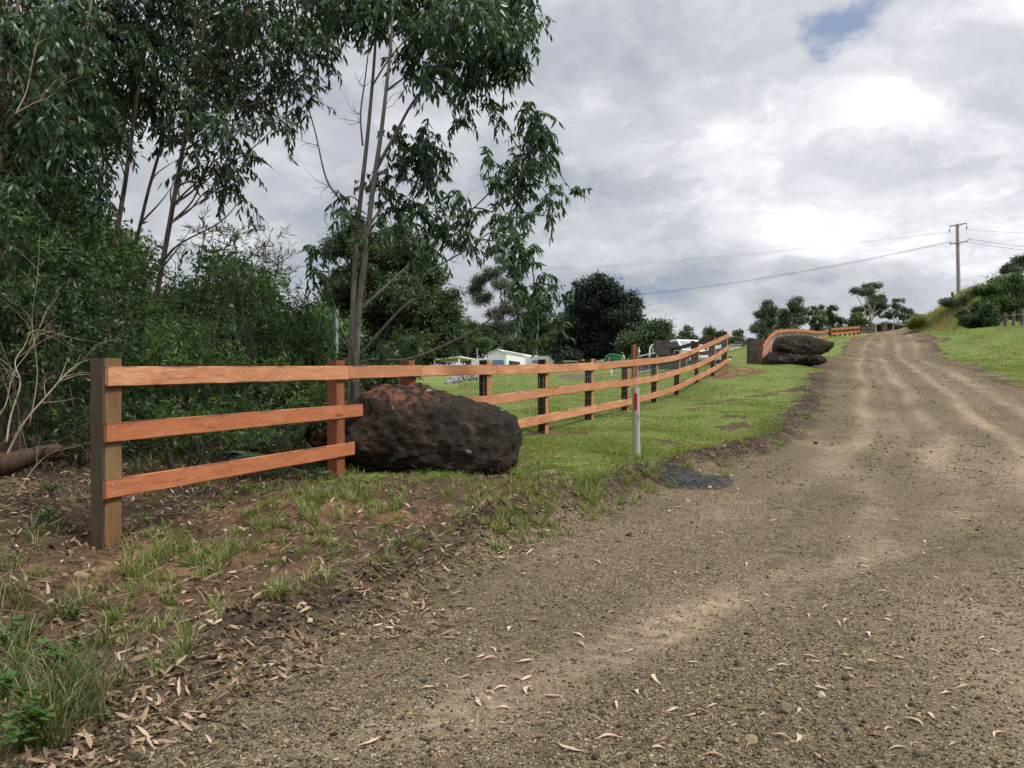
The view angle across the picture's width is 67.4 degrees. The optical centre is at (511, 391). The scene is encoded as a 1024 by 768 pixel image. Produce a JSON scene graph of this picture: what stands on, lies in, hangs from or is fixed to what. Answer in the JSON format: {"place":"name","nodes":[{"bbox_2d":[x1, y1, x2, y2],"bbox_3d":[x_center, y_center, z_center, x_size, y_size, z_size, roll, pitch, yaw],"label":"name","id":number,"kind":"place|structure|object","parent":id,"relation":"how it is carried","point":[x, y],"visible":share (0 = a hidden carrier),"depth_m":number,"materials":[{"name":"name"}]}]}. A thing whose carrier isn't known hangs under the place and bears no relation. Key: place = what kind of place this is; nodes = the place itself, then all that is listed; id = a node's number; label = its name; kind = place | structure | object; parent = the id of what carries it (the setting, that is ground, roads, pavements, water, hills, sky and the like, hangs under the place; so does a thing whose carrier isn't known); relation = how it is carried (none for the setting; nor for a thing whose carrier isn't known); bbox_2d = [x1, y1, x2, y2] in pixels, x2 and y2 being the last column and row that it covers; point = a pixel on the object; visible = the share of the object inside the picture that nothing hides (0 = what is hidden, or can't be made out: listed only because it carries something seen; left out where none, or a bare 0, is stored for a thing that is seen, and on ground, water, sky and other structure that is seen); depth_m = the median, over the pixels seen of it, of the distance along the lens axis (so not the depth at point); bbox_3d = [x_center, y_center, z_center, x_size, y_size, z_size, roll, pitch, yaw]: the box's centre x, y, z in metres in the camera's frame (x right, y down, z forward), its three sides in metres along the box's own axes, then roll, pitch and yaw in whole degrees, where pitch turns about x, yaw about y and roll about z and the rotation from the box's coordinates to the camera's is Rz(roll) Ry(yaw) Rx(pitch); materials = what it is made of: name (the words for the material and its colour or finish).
{"place":"outdoors","nodes":[
{"label":"outdoors","id":0,"kind":"place"},
{"bbox_2d":[0,307,1023,767],"bbox_3d":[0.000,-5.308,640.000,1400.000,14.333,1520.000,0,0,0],"label":"ground","id":1,"kind":"structure","parent":0,"point":[814,385],"depth_m":7.25,"materials":[{"name":"green plant"}]},
{"bbox_2d":[0,342,34,486],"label":"dead branch","id":2,"kind":"object","parent":1,"relation":"on","point":[14,396],"visible":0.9,"depth_m":7.33,"materials":[{"name":"brown wood"}]},
{"bbox_2d":[1,240,39,426],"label":"dead branch","id":3,"kind":"object","parent":1,"relation":"on","point":[33,335],"visible":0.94,"depth_m":8.60,"materials":[{"name":"brown wood"}]},
{"bbox_2d":[0,615,43,648],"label":"weed plant","id":4,"kind":"object","parent":1,"relation":"on","point":[5,629],"visible":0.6,"depth_m":4.60,"materials":[{"name":"green plant"}]},
{"bbox_2d":[0,667,44,713],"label":"weed plant","id":5,"kind":"object","parent":1,"relation":"on","point":[7,680],"visible":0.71,"depth_m":3.64,"materials":[{"name":"green plant"}]},
{"bbox_2d":[0,286,61,414],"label":"dead branch","id":6,"kind":"object","parent":1,"relation":"on","point":[28,351],"visible":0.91,"depth_m":8.01,"materials":[{"name":"brown wood"}]},
{"bbox_2d":[0,688,62,753],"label":"weed plant","id":7,"kind":"object","parent":1,"relation":"on","point":[14,733],"visible":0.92,"depth_m":3.35,"materials":[{"name":"green plant"}]},
{"bbox_2d":[2,480,77,512],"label":"dead branch","id":8,"kind":"object","parent":1,"relation":"on","point":[16,496],"visible":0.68,"depth_m":7.05,"materials":[{"name":"brown wood"}]},
{"bbox_2d":[0,433,80,476],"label":"fallen log","id":9,"kind":"object","parent":1,"relation":"on","point":[11,462],"visible":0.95,"depth_m":7.22,"materials":[{"name":"wood"}]},
{"bbox_2d":[16,440,90,495],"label":"dead branch","id":10,"kind":"object","parent":9,"relation":"on","point":[42,462],"visible":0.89,"depth_m":7.11,"materials":[{"name":"brown wood"}]},
{"bbox_2d":[33,506,58,523],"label":"weed plant","id":11,"kind":"object","parent":1,"relation":"on","point":[48,513],"visible":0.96,"depth_m":7.00,"materials":[{"name":"green plant"}]},
{"bbox_2d":[41,483,59,494],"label":"weed plant","id":12,"kind":"object","parent":1,"relation":"on","point":[56,485],"visible":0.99,"depth_m":7.89,"materials":[{"name":"green plant"}]},
{"bbox_2d":[0,0,102,234],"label":"gum tree","id":13,"kind":"object","parent":1,"relation":"on","point":[14,41],"visible":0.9,"depth_m":10.21,"materials":[{"name":"green plant"}]},
{"bbox_2d":[7,27,58,114],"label":"dead branch","id":14,"kind":"object","parent":13,"relation":"attached to","point":[30,70],"visible":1,"depth_m":8.98,"materials":[{"name":"brown wood"}]},
{"bbox_2d":[13,60,82,114],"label":"dead branch","id":15,"kind":"object","parent":13,"relation":"attached to","point":[47,90],"visible":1,"depth_m":8.92,"materials":[{"name":"brown wood"}]},
{"bbox_2d":[0,329,103,442],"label":"dead branch","id":16,"kind":"object","parent":1,"relation":"on","point":[9,421],"visible":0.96,"depth_m":7.55,"materials":[{"name":"brown wood"}]},
{"bbox_2d":[31,636,84,665],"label":"weed plant","id":17,"kind":"object","parent":1,"relation":"on","point":[46,644],"visible":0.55,"depth_m":4.36,"materials":[{"name":"green plant"}]},
{"bbox_2d":[0,160,124,476],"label":"dense shrub","id":18,"kind":"object","parent":1,"relation":"on","point":[43,353],"visible":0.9,"depth_m":9.30,"materials":[{"name":"green plant"}]},
{"bbox_2d":[6,339,120,452],"bbox_3d":[-4.571,0.070,7.770,0.597,1.257,0.959,0,0,22],"label":"dead branch","id":19,"kind":"object","parent":1,"relation":"on","point":[30,414],"visible":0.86,"depth_m":7.74,"materials":[{"name":"brown wood"}]},
{"bbox_2d":[0,0,129,445],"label":"gum tree","id":20,"kind":"object","parent":1,"relation":"on","point":[73,100],"visible":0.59,"depth_m":11.47,"materials":[{"name":"green plant"}]},
{"bbox_2d":[0,137,144,447],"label":"dense shrub","id":21,"kind":"object","parent":1,"relation":"on","point":[59,224],"visible":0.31,"depth_m":11.51,"materials":[{"name":"green plant"}]},
{"bbox_2d":[62,607,85,620],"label":"weed plant","id":22,"kind":"object","parent":1,"relation":"on","point":[77,611],"visible":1,"depth_m":4.98,"materials":[{"name":"green plant"}]},
{"bbox_2d":[73,571,89,577],"bbox_3d":[-3.327,1.428,5.934,0.136,0.094,0.114,0,0,-21],"label":"loose stone","id":23,"kind":"object","parent":1,"relation":"on","point":[78,573],"visible":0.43,"depth_m":5.90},
{"bbox_2d":[0,261,169,471],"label":"dense shrub","id":24,"kind":"object","parent":1,"relation":"on","point":[105,308],"visible":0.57,"depth_m":10.23,"materials":[{"name":"green plant"}]},
{"bbox_2d":[51,463,142,506],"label":"dead branch","id":25,"kind":"object","parent":1,"relation":"on","point":[71,490],"visible":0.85,"depth_m":7.12,"materials":[{"name":"brown wood"}]},
{"bbox_2d":[39,0,186,351],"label":"gum tree","id":26,"kind":"object","parent":1,"relation":"on","point":[132,23],"visible":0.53,"depth_m":14.02,"materials":[{"name":"green plant"}]},
{"bbox_2d":[72,223,214,449],"bbox_3d":[-5.828,-0.821,12.327,2.231,3.747,2.142,0,0,0],"label":"dense shrub","id":27,"kind":"object","parent":1,"relation":"on","point":[153,320],"visible":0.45,"depth_m":12.23,"materials":[{"name":"green plant"}]},
{"bbox_2d":[0,427,326,763],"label":"shade grass","id":28,"kind":"structure","parent":1,"relation":"on","point":[75,678],"depth_m":4.03,"materials":[{"name":"plant"}]},
{"bbox_2d":[92,0,261,409],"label":"gum tree","id":29,"kind":"object","parent":1,"relation":"on","point":[172,68],"visible":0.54,"depth_m":14.22,"materials":[{"name":"green plant"}]},
{"bbox_2d":[0,14,383,409],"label":"forest","id":30,"kind":"object","parent":1,"relation":"on","point":[343,321],"visible":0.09,"depth_m":18.18,"materials":[{"name":"green plant"}]},
{"bbox_2d":[124,390,273,469],"bbox_3d":[-3.911,0.554,9.615,1.512,1.198,1.382,0,0,-40],"label":"shrub","id":31,"kind":"object","parent":1,"relation":"on","point":[198,438],"visible":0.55,"depth_m":9.58,"materials":[{"name":"green plant"}]},
{"bbox_2d":[117,316,314,462],"bbox_3d":[-4.302,0.024,10.901,2.905,2.207,1.729,0,0,8],"label":"dense shrub","id":32,"kind":"object","parent":1,"relation":"on","point":[210,353],"visible":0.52,"depth_m":10.80,"materials":[{"name":"green plant"}]},
{"bbox_2d":[140,205,317,444],"bbox_3d":[-4.697,-1.129,13.129,2.697,4.303,2.098,0,0,19],"label":"wattle shrub","id":33,"kind":"object","parent":1,"relation":"on","point":[249,327],"visible":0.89,"depth_m":13.07,"materials":[{"name":"green plant"}]},
{"bbox_2d":[122,337,359,459],"bbox_3d":[-4.111,0.283,11.893,3.862,2.246,2.141,0,0,0],"label":"dense shrub","id":34,"kind":"object","parent":1,"relation":"on","point":[302,384],"visible":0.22,"depth_m":11.54,"materials":[{"name":"green plant"}]},
{"bbox_2d":[217,431,278,450],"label":"fern","id":35,"kind":"object","parent":1,"relation":"on","point":[248,441],"visible":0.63,"depth_m":10.11,"materials":[{"name":"green plant"}]},
{"bbox_2d":[147,0,350,443],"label":"gum tree","id":36,"kind":"object","parent":1,"relation":"on","point":[283,32],"visible":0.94,"depth_m":13.02,"materials":[{"name":"green plant"}]},
{"bbox_2d":[219,450,289,478],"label":"fern","id":37,"kind":"object","parent":1,"relation":"on","point":[252,454],"visible":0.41,"depth_m":9.54,"materials":[{"name":"green plant"}]},
{"bbox_2d":[251,427,312,447],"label":"fern","id":38,"kind":"object","parent":1,"relation":"on","point":[275,434],"visible":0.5,"depth_m":10.36,"materials":[{"name":"green plant"}]},
{"bbox_2d":[226,287,347,440],"bbox_3d":[-3.956,-0.442,13.596,2.403,2.838,1.470,0,0,14],"label":"wattle shrub","id":39,"kind":"object","parent":1,"relation":"on","point":[301,342],"visible":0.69,"depth_m":13.34,"materials":[{"name":"green plant"}]},
{"bbox_2d":[236,381,348,471],"bbox_3d":[-2.967,0.418,10.585,1.551,1.474,1.672,0,0,-24],"label":"shrub","id":40,"kind":"object","parent":1,"relation":"on","point":[304,401],"visible":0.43,"depth_m":10.29,"materials":[{"name":"green plant"}]},
{"bbox_2d":[285,467,332,478],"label":"fern","id":41,"kind":"object","parent":1,"relation":"on","point":[316,473],"visible":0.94,"depth_m":9.50,"materials":[{"name":"green plant"}]},
{"bbox_2d":[334,310,337,355],"bbox_3d":[-4.576,-0.695,20.000,0.105,2.892,0.110,0,0,0],"label":"green pole","id":42,"kind":"object","parent":1,"relation":"on","point":[336,325],"visible":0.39,"depth_m":19.97,"materials":[{"name":"metal"}]},
{"bbox_2d":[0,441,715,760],"bbox_3d":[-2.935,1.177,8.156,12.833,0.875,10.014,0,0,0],"label":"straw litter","id":43,"kind":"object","parent":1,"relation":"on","point":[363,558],"visible":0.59,"depth_m":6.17,"materials":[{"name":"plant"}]},
{"bbox_2d":[313,324,445,399],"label":"dense shrub","id":44,"kind":"object","parent":1,"relation":"on","point":[370,384],"visible":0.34,"depth_m":13.49,"materials":[{"name":"green plant"}]},
{"bbox_2d":[316,218,469,384],"bbox_3d":[-6.386,-4.612,40.068,8.546,9.416,4.730,0,0,12],"label":"bushy tree","id":45,"kind":"object","parent":1,"relation":"on","point":[434,307],"visible":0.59,"depth_m":39.36,"materials":[{"name":"green plant"}]},
{"bbox_2d":[90,332,728,550],"bbox_3d":[2.416,-0.411,18.889,0.565,4.023,27.144,0,0,27],"label":"timber fence","id":46,"kind":"object","parent":1,"relation":"on","point":[110,432],"visible":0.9,"depth_m":8.63,"materials":[{"name":"brown wood"}]},
{"bbox_2d":[304,384,522,475],"bbox_3d":[-1.359,0.606,10.763,3.016,1.449,1.676,0,0,0],"label":"boulder","id":47,"kind":"object","parent":1,"relation":"on","point":[400,428],"visible":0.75,"depth_m":10.09,"materials":[{"name":"stone"}]},
{"bbox_2d":[0,369,831,767],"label":"soil clods","id":48,"kind":"object","parent":1,"relation":"on","point":[176,715],"visible":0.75,"depth_m":5.05,"materials":[{"name":"soil"}]},
{"bbox_2d":[280,0,592,404],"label":"gum tree","id":49,"kind":"object","parent":1,"relation":"on","point":[437,25],"visible":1,"depth_m":12.59,"materials":[{"name":"green plant"}]},
{"bbox_2d":[59,387,835,677],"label":"tuft grass","id":50,"kind":"structure","parent":1,"relation":"on","point":[159,548],"depth_m":7.31,"materials":[{"name":"plant"}]},
{"bbox_2d":[434,356,474,364],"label":"carport","id":51,"kind":"object","parent":1,"relation":"on","point":[458,359],"visible":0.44,"depth_m":101.64,"materials":[{"name":"beige paint"}]},
{"bbox_2d":[445,375,478,383],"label":"rubble","id":52,"kind":"object","parent":1,"relation":"on","point":[457,379],"visible":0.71,"depth_m":54.55,"materials":[{"name":"grey stone"}]},
{"bbox_2d":[449,320,495,364],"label":"tree","id":53,"kind":"object","parent":1,"relation":"on","point":[486,343],"visible":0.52,"depth_m":127.00,"materials":[{"name":"green plant"}]},
{"bbox_2d":[462,253,533,349],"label":"tall gum","id":54,"kind":"object","parent":1,"relation":"on","point":[476,290],"visible":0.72,"depth_m":146.74,"materials":[{"name":"green plant"}]},
{"bbox_2d":[471,349,531,364],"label":"shed","id":55,"kind":"structure","parent":1,"relation":"on","point":[499,357],"depth_m":121.63,"materials":[{"name":"white paint"}]},
{"bbox_2d":[0,400,1023,767],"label":"leaf litter","id":56,"kind":"object","parent":1,"relation":"on","point":[30,758],"visible":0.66,"depth_m":5.04,"materials":[{"name":"plant"}]},
{"bbox_2d":[363,315,674,364],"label":"forest","id":57,"kind":"object","parent":1,"relation":"on","point":[546,352],"visible":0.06,"depth_m":165.91,"materials":[{"name":"green plant"}]},
{"bbox_2d":[500,298,558,355],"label":"tall gum","id":58,"kind":"object","parent":1,"relation":"on","point":[545,330],"visible":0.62,"depth_m":145.29,"materials":[{"name":"green plant"}]},
{"bbox_2d":[525,355,553,363],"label":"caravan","id":59,"kind":"object","parent":1,"relation":"on","point":[533,360],"visible":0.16,"depth_m":104.00,"materials":[{"name":"white paint"}]},
{"bbox_2d":[549,269,650,363],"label":"fig tree","id":60,"kind":"object","parent":1,"relation":"on","point":[602,311],"visible":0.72,"depth_m":98.40,"materials":[{"name":"green plant"}]},
{"bbox_2d":[599,354,638,368],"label":"tractor","id":61,"kind":"object","parent":1,"relation":"on","point":[616,357],"visible":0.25,"depth_m":87.65,"materials":[{"name":"green paint"}]},
{"bbox_2d":[631,345,635,378],"bbox_3d":[5.755,-1.319,36.300,0.185,1.839,0.187,0,0,-27],"label":"gate post","id":62,"kind":"object","parent":1,"relation":"on","point":[633,356],"visible":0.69,"depth_m":36.24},
{"bbox_2d":[638,352,654,372],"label":"farm gate","id":63,"kind":"structure","parent":62,"relation":"attached to","point":[642,368],"depth_m":37.59,"materials":[{"name":"metal"}]},
{"bbox_2d":[632,388,639,455],"bbox_3d":[1.940,0.577,11.999,0.136,1.287,0.122,0,0,0],"label":"guide post","id":64,"kind":"object","parent":1,"relation":"on","point":[636,419],"visible":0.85,"depth_m":11.95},
{"bbox_2d":[613,314,682,357],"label":"round tree","id":65,"kind":"object","parent":1,"relation":"on","point":[644,336],"visible":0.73,"depth_m":64.71,"materials":[{"name":"green plant"}]},
{"bbox_2d":[299,324,1023,492],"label":"lawn grass","id":66,"kind":"structure","parent":1,"relation":"on","point":[651,428],"depth_m":16.81,"materials":[{"name":"plant"}]},
{"bbox_2d":[653,340,669,369],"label":"gate pillar","id":67,"kind":"structure","parent":1,"relation":"on","point":[661,347],"depth_m":38.65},
{"bbox_2d":[652,336,718,364],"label":"utility truck","id":68,"kind":"object","parent":1,"relation":"on","point":[675,342],"visible":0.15,"depth_m":47.17,"materials":[{"name":"white paint"}]},
{"bbox_2d":[677,323,701,344],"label":"tree","id":69,"kind":"object","parent":1,"relation":"on","point":[685,334],"visible":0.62,"depth_m":105.48,"materials":[{"name":"green plant"}]},
{"bbox_2d":[670,334,722,365],"bbox_3d":[8.346,-1.546,34.796,0.272,1.663,6.996,0,0,-6],"label":"return fence","id":70,"kind":"object","parent":1,"relation":"on","point":[691,345],"visible":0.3,"depth_m":34.63,"materials":[{"name":"metal"}]},
{"bbox_2d":[698,324,724,344],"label":"tree","id":71,"kind":"object","parent":1,"relation":"on","point":[708,332],"visible":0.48,"depth_m":107.70,"materials":[{"name":"green plant"}]},
{"bbox_2d":[728,344,741,350],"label":"shed","id":72,"kind":"structure","parent":1,"relation":"on","point":[733,346],"depth_m":108.00,"materials":[{"name":"beige paint"}]},
{"bbox_2d":[728,328,748,346],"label":"tree","id":73,"kind":"object","parent":1,"relation":"on","point":[736,335],"visible":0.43,"depth_m":116.89,"materials":[{"name":"green plant"}]},
{"bbox_2d":[746,338,763,363],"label":"gate pillar","id":74,"kind":"structure","parent":1,"relation":"on","point":[753,351],"depth_m":39.66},
{"bbox_2d":[746,299,779,339],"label":"tall gum","id":75,"kind":"object","parent":1,"relation":"on","point":[767,314],"visible":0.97,"depth_m":79.47,"materials":[{"name":"green plant"}]},
{"bbox_2d":[762,351,813,366],"bbox_3d":[12.036,-1.421,33.411,2.139,0.749,1.329,0,0,0],"label":"boulder","id":76,"kind":"object","parent":1,"relation":"on","point":[778,357],"visible":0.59,"depth_m":32.92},
{"bbox_2d":[772,335,834,354],"bbox_3d":[12.689,-1.976,33.600,2.520,1.043,1.585,0,0,0],"label":"boulder","id":77,"kind":"object","parent":76,"relation":"on","point":[802,344],"visible":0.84,"depth_m":32.91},
{"bbox_2d":[774,295,810,329],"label":"tall gum","id":78,"kind":"object","parent":1,"relation":"on","point":[795,312],"visible":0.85,"depth_m":93.79,"materials":[{"name":"green plant"}]},
{"bbox_2d":[759,328,828,364],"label":"curved fence","id":79,"kind":"object","parent":1,"relation":"on","point":[763,351],"visible":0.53,"depth_m":46.55,"materials":[{"name":"brown wood"}]},
{"bbox_2d":[805,354,826,364],"bbox_3d":[13.020,-1.380,33.007,0.854,0.460,0.816,0,0,0],"label":"boulder","id":80,"kind":"object","parent":1,"relation":"on","point":[817,359],"visible":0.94,"depth_m":32.69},
{"bbox_2d":[805,303,828,330],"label":"round tree","id":81,"kind":"object","parent":1,"relation":"on","point":[813,323],"visible":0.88,"depth_m":97.15,"materials":[{"name":"green plant"}]},
{"bbox_2d":[822,303,846,327],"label":"round tree","id":82,"kind":"object","parent":1,"relation":"on","point":[832,318],"visible":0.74,"depth_m":98.97,"materials":[{"name":"green plant"}]},
{"bbox_2d":[829,325,859,336],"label":"straight fence","id":83,"kind":"object","parent":1,"relation":"on","point":[836,333],"visible":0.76,"depth_m":79.51,"materials":[{"name":"brown wood"}]},
{"bbox_2d":[845,311,871,327],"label":"round tree","id":84,"kind":"object","parent":1,"relation":"on","point":[859,319],"visible":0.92,"depth_m":103.35,"materials":[{"name":"green plant"}]},
{"bbox_2d":[848,279,889,322],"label":"tall gum","id":85,"kind":"object","parent":1,"relation":"on","point":[875,305],"visible":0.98,"depth_m":132.10,"materials":[{"name":"green plant"}]},
{"bbox_2d":[861,321,904,331],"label":"cottage","id":86,"kind":"structure","parent":1,"relation":"on","point":[891,325],"depth_m":109.71,"materials":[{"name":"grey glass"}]},
{"bbox_2d":[879,297,923,321],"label":"round tree","id":87,"kind":"object","parent":1,"relation":"on","point":[900,315],"visible":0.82,"depth_m":135.94,"materials":[{"name":"green plant"}]},
{"bbox_2d":[904,314,928,329],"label":"yellow shrub","id":88,"kind":"object","parent":1,"relation":"on","point":[916,322],"visible":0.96,"depth_m":80.74,"materials":[{"name":"green plant"}]},
{"bbox_2d":[937,289,976,308],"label":"flat shrub","id":89,"kind":"object","parent":1,"relation":"on","point":[949,302],"visible":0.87,"depth_m":79.18,"materials":[{"name":"green plant"}]},
{"bbox_2d":[949,223,970,295],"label":"power pole","id":90,"kind":"object","parent":1,"relation":"on","point":[958,282],"visible":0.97,"depth_m":94.82,"materials":[{"name":"wood"}]},
{"bbox_2d":[527,241,949,301],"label":"power line","id":91,"kind":"object","parent":90,"relation":"attached to","point":[790,273],"visible":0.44,"depth_m":104.52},
{"bbox_2d":[915,283,1015,332],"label":"tall grass","id":92,"kind":"structure","parent":1,"relation":"on","point":[936,313],"depth_m":79.90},
{"bbox_2d":[953,297,1002,328],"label":"round bush","id":93,"kind":"object","parent":1,"relation":"on","point":[978,313],"visible":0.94,"depth_m":55.40,"materials":[{"name":"green plant"}]},
{"bbox_2d":[965,271,1023,324],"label":"leafy shrub","id":94,"kind":"object","parent":1,"relation":"on","point":[1000,289],"visible":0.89,"depth_m":59.56,"materials":[{"name":"green plant"}]},
{"bbox_2d":[997,253,1023,275],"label":"tall gum","id":95,"kind":"object","parent":1,"relation":"on","point":[1016,264],"visible":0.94,"depth_m":94.66,"materials":[{"name":"green plant"}]},
{"bbox_2d":[1020,308,1023,324],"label":"old post","id":96,"kind":"object","parent":1,"relation":"on","point":[1022,316],"visible":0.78,"depth_m":50.95,"materials":[{"name":"wood"}]},
{"bbox_2d":[1,0,1023,364],"label":"sky","id":97,"kind":"structure","parent":0,"point":[697,129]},
{"bbox_2d":[99,327,1023,767],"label":"road","id":98,"kind":"structure","parent":0,"point":[895,397],"depth_m":5.42,"materials":[{"name":"gravel"}]},
{"bbox_2d":[121,752,140,762],"bbox_3d":[-1.677,1.612,3.376,0.073,0.054,0.063,0,0,-10],"label":"loose stone","id":99,"kind":"object","parent":98,"relation":"on","point":[131,757],"visible":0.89,"depth_m":3.36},
{"bbox_2d":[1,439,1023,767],"bbox_3d":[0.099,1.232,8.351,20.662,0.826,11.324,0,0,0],"label":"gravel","id":100,"kind":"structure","parent":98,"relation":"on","point":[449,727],"depth_m":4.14,"materials":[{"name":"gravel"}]},
{"bbox_2d":[641,461,734,489],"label":"dark gravel","id":101,"kind":"structure","parent":98,"relation":"on","point":[693,480],"depth_m":10.70,"materials":[{"name":"gravel"}]},
{"bbox_2d":[744,734,757,744],"bbox_3d":[1.075,1.568,3.457,0.066,0.045,0.054,0,0,34],"label":"loose stone","id":102,"kind":"object","parent":98,"relation":"on","point":[750,737],"visible":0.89,"depth_m":3.45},
{"bbox_2d":[775,703,792,713],"bbox_3d":[1.340,1.572,3.802,0.088,0.068,0.074,-24,3,32],"label":"loose stone","id":103,"kind":"object","parent":98,"relation":"on","point":[784,708],"visible":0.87,"depth_m":3.77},
{"bbox_2d":[702,333,1023,484],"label":"road rubble","id":104,"kind":"object","parent":98,"relation":"on","point":[903,421],"visible":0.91,"depth_m":16.78,"materials":[{"name":"gravel"}]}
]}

